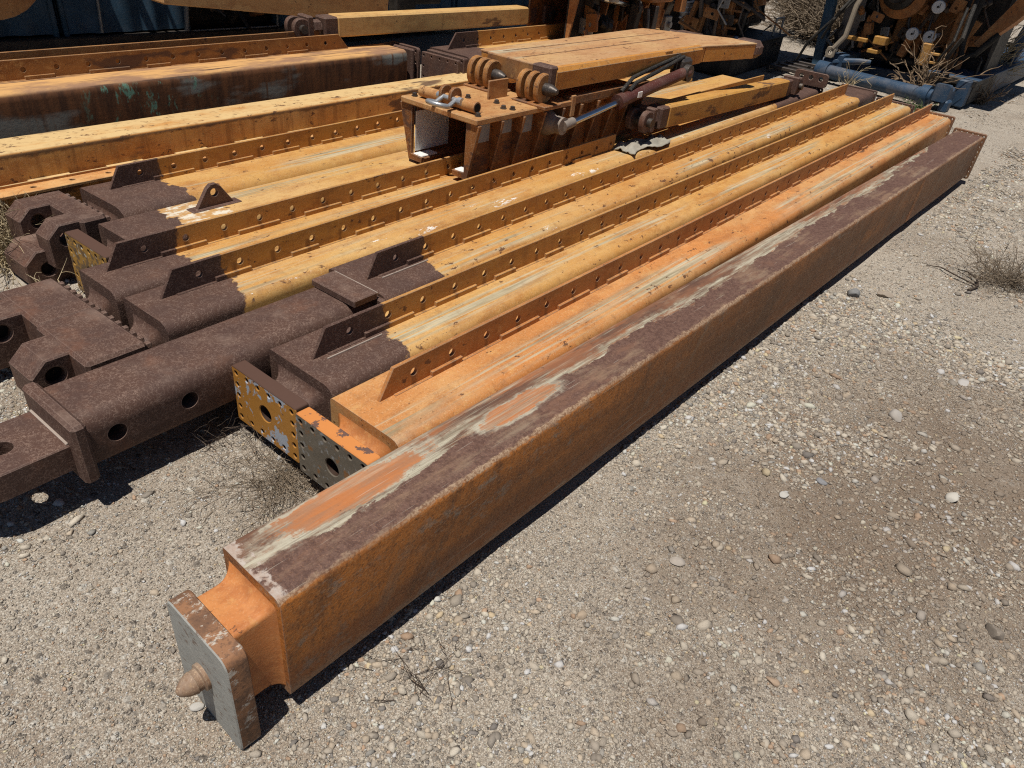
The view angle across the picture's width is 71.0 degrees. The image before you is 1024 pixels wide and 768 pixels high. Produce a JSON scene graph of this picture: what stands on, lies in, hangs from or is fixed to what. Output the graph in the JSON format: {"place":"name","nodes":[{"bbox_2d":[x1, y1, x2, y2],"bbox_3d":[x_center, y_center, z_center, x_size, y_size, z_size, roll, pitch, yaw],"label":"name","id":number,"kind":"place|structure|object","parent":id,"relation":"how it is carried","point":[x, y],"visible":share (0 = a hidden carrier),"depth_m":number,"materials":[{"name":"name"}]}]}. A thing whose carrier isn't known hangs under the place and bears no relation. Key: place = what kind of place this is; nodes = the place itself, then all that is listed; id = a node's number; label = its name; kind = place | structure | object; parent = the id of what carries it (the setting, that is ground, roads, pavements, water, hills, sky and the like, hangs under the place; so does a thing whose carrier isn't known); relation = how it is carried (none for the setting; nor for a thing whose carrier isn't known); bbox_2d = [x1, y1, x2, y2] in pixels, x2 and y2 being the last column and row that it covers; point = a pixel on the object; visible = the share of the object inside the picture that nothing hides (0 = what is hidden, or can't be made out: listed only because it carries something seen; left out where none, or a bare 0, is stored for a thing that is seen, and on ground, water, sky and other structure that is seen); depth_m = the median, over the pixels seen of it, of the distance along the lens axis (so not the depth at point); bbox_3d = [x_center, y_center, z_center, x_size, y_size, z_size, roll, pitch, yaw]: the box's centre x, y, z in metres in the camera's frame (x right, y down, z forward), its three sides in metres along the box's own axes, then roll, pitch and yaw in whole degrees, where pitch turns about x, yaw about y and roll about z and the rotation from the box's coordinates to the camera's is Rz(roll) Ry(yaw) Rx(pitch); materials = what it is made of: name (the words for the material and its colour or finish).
{"place":"outdoors","nodes":[
{"label":"outdoors","id":0,"kind":"place"},
{"bbox_2d":[0,1,1023,767],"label":"ground","id":1,"kind":"structure","parent":0,"point":[420,41],"depth_m":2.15,"materials":[{"name":"beige gravel"}]},
{"bbox_2d":[0,190,59,286],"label":"dry grass","id":2,"kind":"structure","parent":1,"relation":"on","point":[5,233],"depth_m":3.16,"materials":[{"name":"plant"}]},
{"bbox_2d":[4,233,76,283],"bbox_3d":[-1.999,-0.554,3.181,0.270,0.190,0.343,28,39,28],"label":"clevis block","id":3,"kind":"object","parent":1,"relation":"on","point":[31,261],"depth_m":3.07,"materials":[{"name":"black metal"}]},
{"bbox_2d":[0,259,85,297],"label":"dry grass","id":4,"kind":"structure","parent":1,"relation":"on","point":[39,278],"depth_m":2.90,"materials":[{"name":"plant"}]},
{"bbox_2d":[189,702,203,711],"bbox_3d":[-0.773,0.793,1.760,0.027,0.014,0.030,30,40,30],"label":"stone","id":5,"kind":"object","parent":1,"relation":"on","point":[195,706],"visible":1,"depth_m":1.75,"materials":[{"name":"white stone"}]},
{"bbox_2d":[0,30,420,138],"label":"mast section","id":6,"kind":"object","parent":1,"relation":"on","point":[50,90],"visible":0.77,"depth_m":4.46,"materials":[{"name":"paint"}]},
{"bbox_2d":[284,5,554,36],"bbox_3d":[-0.628,-3.106,6.103,2.826,0.155,0.200,-27,46,-38],"label":"strut","id":7,"kind":"object","parent":6,"relation":"on","point":[350,24],"visible":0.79,"depth_m":5.86,"materials":[{"name":"paint"}]},
{"bbox_2d":[170,403,265,465],"bbox_3d":[-0.998,0.077,2.446,0.606,0.163,0.380,30,40,30],"label":"dry weed","id":8,"kind":"object","parent":1,"relation":"on","point":[221,428],"visible":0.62,"depth_m":2.44,"materials":[{"name":"brown plant"}]},
{"bbox_2d":[149,430,324,539],"bbox_3d":[-0.744,0.263,2.318,0.602,0.103,0.654,7,34,0],"label":"dry weed","id":9,"kind":"object","parent":1,"relation":"on","point":[288,475],"visible":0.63,"depth_m":2.29,"materials":[{"name":"brown plant"}]},
{"bbox_2d":[0,72,515,228],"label":"mast section","id":10,"kind":"object","parent":1,"relation":"on","point":[72,161],"visible":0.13,"depth_m":3.84,"materials":[{"name":"beige paint"}]},
{"bbox_2d":[0,0,528,51],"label":"machine carrier","id":11,"kind":"object","parent":1,"relation":"on","point":[34,24],"visible":0.71,"depth_m":6.39,"materials":[{"name":"blue paint"}]},
{"bbox_2d":[5,69,691,272],"bbox_3d":[-0.186,-1.899,5.288,0.398,0.395,6.335,27,39,27],"label":"mast section","id":12,"kind":"object","parent":1,"relation":"on","point":[158,183],"visible":0.34,"depth_m":3.60,"materials":[{"name":"beige paint"}]},
{"bbox_2d":[0,75,763,369],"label":"mast section","id":13,"kind":"object","parent":1,"relation":"on","point":[129,268],"visible":0.3,"depth_m":2.90,"materials":[{"name":"beige paint"}]},
{"bbox_2d":[401,28,763,178],"bbox_3d":[0.660,-2.071,4.994,0.806,0.532,3.400,28,40,29],"label":"sliding carriage","id":14,"kind":"object","parent":13,"relation":"on","point":[561,94],"visible":0.95,"depth_m":4.24,"materials":[{"name":"paint"}]},
{"bbox_2d":[425,91,463,108],"bbox_3d":[-0.370,-1.483,3.765,0.175,0.056,0.166,29,40,29],"label":"shackle","id":15,"kind":"object","parent":14,"relation":"attached to","point":[439,99],"visible":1,"depth_m":3.75,"materials":[{"name":"metal"}]},
{"bbox_2d":[64,75,742,292],"bbox_3d":[0.283,-1.764,5.160,0.325,0.411,6.538,28,39,28],"label":"mast section","id":16,"kind":"object","parent":1,"relation":"on","point":[86,251],"visible":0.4,"depth_m":3.32,"materials":[{"name":"beige paint"}]},
{"bbox_2d":[343,630,486,731],"bbox_3d":[-0.258,0.762,1.892,0.365,0.042,0.238,-12,38,-25],"label":"dry weed","id":17,"kind":"object","parent":1,"relation":"on","point":[418,673],"visible":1,"depth_m":1.91,"materials":[{"name":"brown plant"}]},
{"bbox_2d":[9,69,828,390],"bbox_3d":[0.748,-1.523,4.865,0.354,0.465,7.532,28,39,28],"label":"mast section","id":18,"kind":"object","parent":1,"relation":"on","point":[187,299],"visible":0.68,"depth_m":2.90,"materials":[{"name":"beige paint"}]},
{"bbox_2d":[612,134,670,154],"bbox_3d":[0.893,-1.650,4.895,0.231,0.049,0.553,27,39,27],"label":"rag","id":19,"kind":"object","parent":18,"relation":"on","point":[632,146],"visible":1,"depth_m":4.87,"materials":[{"name":"grey fabric"}]},
{"bbox_2d":[624,75,803,132],"bbox_3d":[1.771,-2.320,5.838,0.200,0.158,3.113,28,38,28],"label":"strut","id":20,"kind":"object","parent":18,"relation":"on","point":[641,118],"visible":1,"depth_m":5.42,"materials":[{"name":"yellow paint"}]},
{"bbox_2d":[0,83,877,502],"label":"mast section","id":21,"kind":"object","parent":1,"relation":"on","point":[82,425],"visible":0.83,"depth_m":2.57,"materials":[{"name":"beige paint"}]},
{"bbox_2d":[421,23,702,77],"bbox_3d":[0.816,-3.353,7.298,0.440,0.590,4.565,28,39,28],"label":"mast section","id":22,"kind":"object","parent":1,"relation":"on","point":[456,54],"visible":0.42,"depth_m":5.94,"materials":[{"name":"beige paint"}]},
{"bbox_2d":[526,0,686,37],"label":"sliding carriage","id":23,"kind":"object","parent":22,"relation":"on","point":[583,17],"visible":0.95,"depth_m":6.85,"materials":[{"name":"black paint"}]},
{"bbox_2d":[232,93,914,462],"bbox_3d":[1.506,-1.300,4.744,0.380,0.435,7.250,29,40,29],"label":"mast section","id":24,"kind":"object","parent":1,"relation":"on","point":[318,369],"visible":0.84,"depth_m":2.87,"materials":[{"name":"beige paint"}]},
{"bbox_2d":[167,127,986,749],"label":"box beam","id":25,"kind":"structure","parent":1,"relation":"on","point":[301,595],"depth_m":2.09,"materials":[{"name":"metal"}]},
{"bbox_2d":[577,610,587,619],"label":"stone","id":26,"kind":"object","parent":1,"relation":"on","point":[582,614],"visible":1,"depth_m":2.13,"materials":[{"name":"beige stone"}]},
{"bbox_2d":[296,104,955,488],"bbox_3d":[1.747,-1.117,4.518,0.374,0.435,7.130,29,40,29],"label":"mast section","id":27,"kind":"object","parent":1,"relation":"on","point":[396,406],"visible":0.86,"depth_m":2.75,"materials":[{"name":"orange paint"}]},
{"bbox_2d":[669,556,684,565],"bbox_3d":[0.542,0.582,2.351,0.052,0.019,0.037,9,34,4],"label":"stone","id":28,"kind":"object","parent":1,"relation":"on","point":[677,561],"visible":1,"depth_m":2.34,"materials":[{"name":"beige stone"}]},
{"bbox_2d":[659,0,789,76],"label":"skid machine","id":29,"kind":"object","parent":1,"relation":"on","point":[735,19],"visible":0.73,"depth_m":9.41,"materials":[{"name":"black paint"}]},
{"bbox_2d":[766,676,779,686],"bbox_3d":[0.734,0.835,2.018,0.040,0.021,0.028,30,40,30],"label":"stone","id":30,"kind":"object","parent":1,"relation":"on","point":[774,682],"visible":1,"depth_m":2.01,"materials":[{"name":"beige stone"}]},
{"bbox_2d":[761,0,800,26],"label":"dry brush","id":31,"kind":"object","parent":1,"relation":"on","point":[772,2],"visible":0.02,"depth_m":14.53,"materials":[{"name":"beige plant"}]},
{"bbox_2d":[779,491,788,498],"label":"stone","id":32,"kind":"object","parent":1,"relation":"on","point":[783,494],"visible":1,"depth_m":2.66,"materials":[{"name":"white stone"}]},
{"bbox_2d":[749,0,846,42],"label":"dry brush","id":33,"kind":"object","parent":1,"relation":"on","point":[788,8],"visible":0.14,"depth_m":13.35,"materials":[{"name":"beige plant"}]},
{"bbox_2d":[778,0,847,51],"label":"dry brush","id":34,"kind":"object","parent":1,"relation":"on","point":[815,24],"visible":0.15,"depth_m":12.65,"materials":[{"name":"beige plant"}]},
{"bbox_2d":[816,477,826,484],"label":"stone","id":35,"kind":"object","parent":1,"relation":"on","point":[819,480],"visible":1,"depth_m":2.74,"materials":[{"name":"white stone"}]},
{"bbox_2d":[847,288,859,297],"bbox_3d":[2.000,-0.535,4.199,0.073,0.063,0.101,14,35,10],"label":"stone","id":36,"kind":"object","parent":1,"relation":"on","point":[854,292],"visible":0.97,"depth_m":4.16,"materials":[{"name":"grey stone"}]},
{"bbox_2d":[832,58,876,88],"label":"dry grass","id":37,"kind":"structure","parent":1,"relation":"on","point":[853,75],"depth_m":9.25,"materials":[{"name":"plant"}]},
{"bbox_2d":[877,291,893,297],"bbox_3d":[2.200,-0.525,4.228,0.099,0.037,0.058,6,34,-1],"label":"stone","id":38,"kind":"object","parent":1,"relation":"on","point":[885,294],"visible":1,"depth_m":4.22,"materials":[{"name":"beige stone"}]},
{"bbox_2d":[766,0,1023,112],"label":"drilling machine","id":39,"kind":"object","parent":1,"relation":"on","point":[977,32],"visible":0.91,"depth_m":9.63,"materials":[{"name":"blue paint"}]},
{"bbox_2d":[887,25,1001,88],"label":"dry branches","id":40,"kind":"object","parent":39,"relation":"in","point":[921,80],"visible":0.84,"depth_m":9.13,"materials":[{"name":"beige plant"}]},
{"bbox_2d":[888,409,901,422],"bbox_3d":[1.700,0.136,3.180,0.054,0.033,0.081,19,36,18],"label":"stone","id":41,"kind":"object","parent":1,"relation":"on","point":[895,415],"visible":1,"depth_m":3.16,"materials":[{"name":"white stone"}]},
{"bbox_2d":[903,97,935,111],"bbox_3d":[4.981,-3.390,8.811,0.399,0.224,0.401,30,40,30],"label":"weed","id":42,"kind":"object","parent":1,"relation":"on","point":[916,106],"visible":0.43,"depth_m":8.81,"materials":[{"name":"plant"}]},
{"bbox_2d":[945,492,958,502],"bbox_3d":[1.687,0.431,2.748,0.046,0.030,0.067,30,40,30],"label":"stone","id":43,"kind":"object","parent":1,"relation":"on","point":[951,497],"visible":1,"depth_m":2.73,"materials":[{"name":"white stone"}]},
{"bbox_2d":[927,265,985,290],"bbox_3d":[2.889,-0.692,4.577,0.371,0.033,0.280,65,64,52],"label":"twig","id":44,"kind":"object","parent":1,"relation":"on","point":[976,285],"visible":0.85,"depth_m":4.52,"materials":[{"name":"brown wood"}]},
{"bbox_2d":[957,378,968,385],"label":"stone","id":45,"kind":"object","parent":1,"relation":"on","point":[963,381],"visible":1,"depth_m":3.48,"materials":[{"name":"white stone"}]},
{"bbox_2d":[927,211,1023,300],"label":"dry bush","id":46,"kind":"object","parent":1,"relation":"on","point":[1014,280],"visible":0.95,"depth_m":4.50,"materials":[{"name":"brown plant"}]},
{"bbox_2d":[952,69,1014,105],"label":"dry grass","id":47,"kind":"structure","parent":1,"relation":"on","point":[981,100],"depth_m":9.56,"materials":[{"name":"brown plant"}]},
{"bbox_2d":[985,622,1004,640],"bbox_3d":[1.503,0.770,2.233,0.039,0.039,0.056,9,34,2],"label":"stone","id":48,"kind":"object","parent":1,"relation":"on","point":[995,632],"visible":1,"depth_m":2.22,"materials":[{"name":"grey stone"}]},
{"bbox_2d":[998,25,1023,77],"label":"dry grass","id":49,"kind":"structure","parent":1,"relation":"on","point":[1008,50],"depth_m":10.60,"materials":[{"name":"plant"}]}
]}

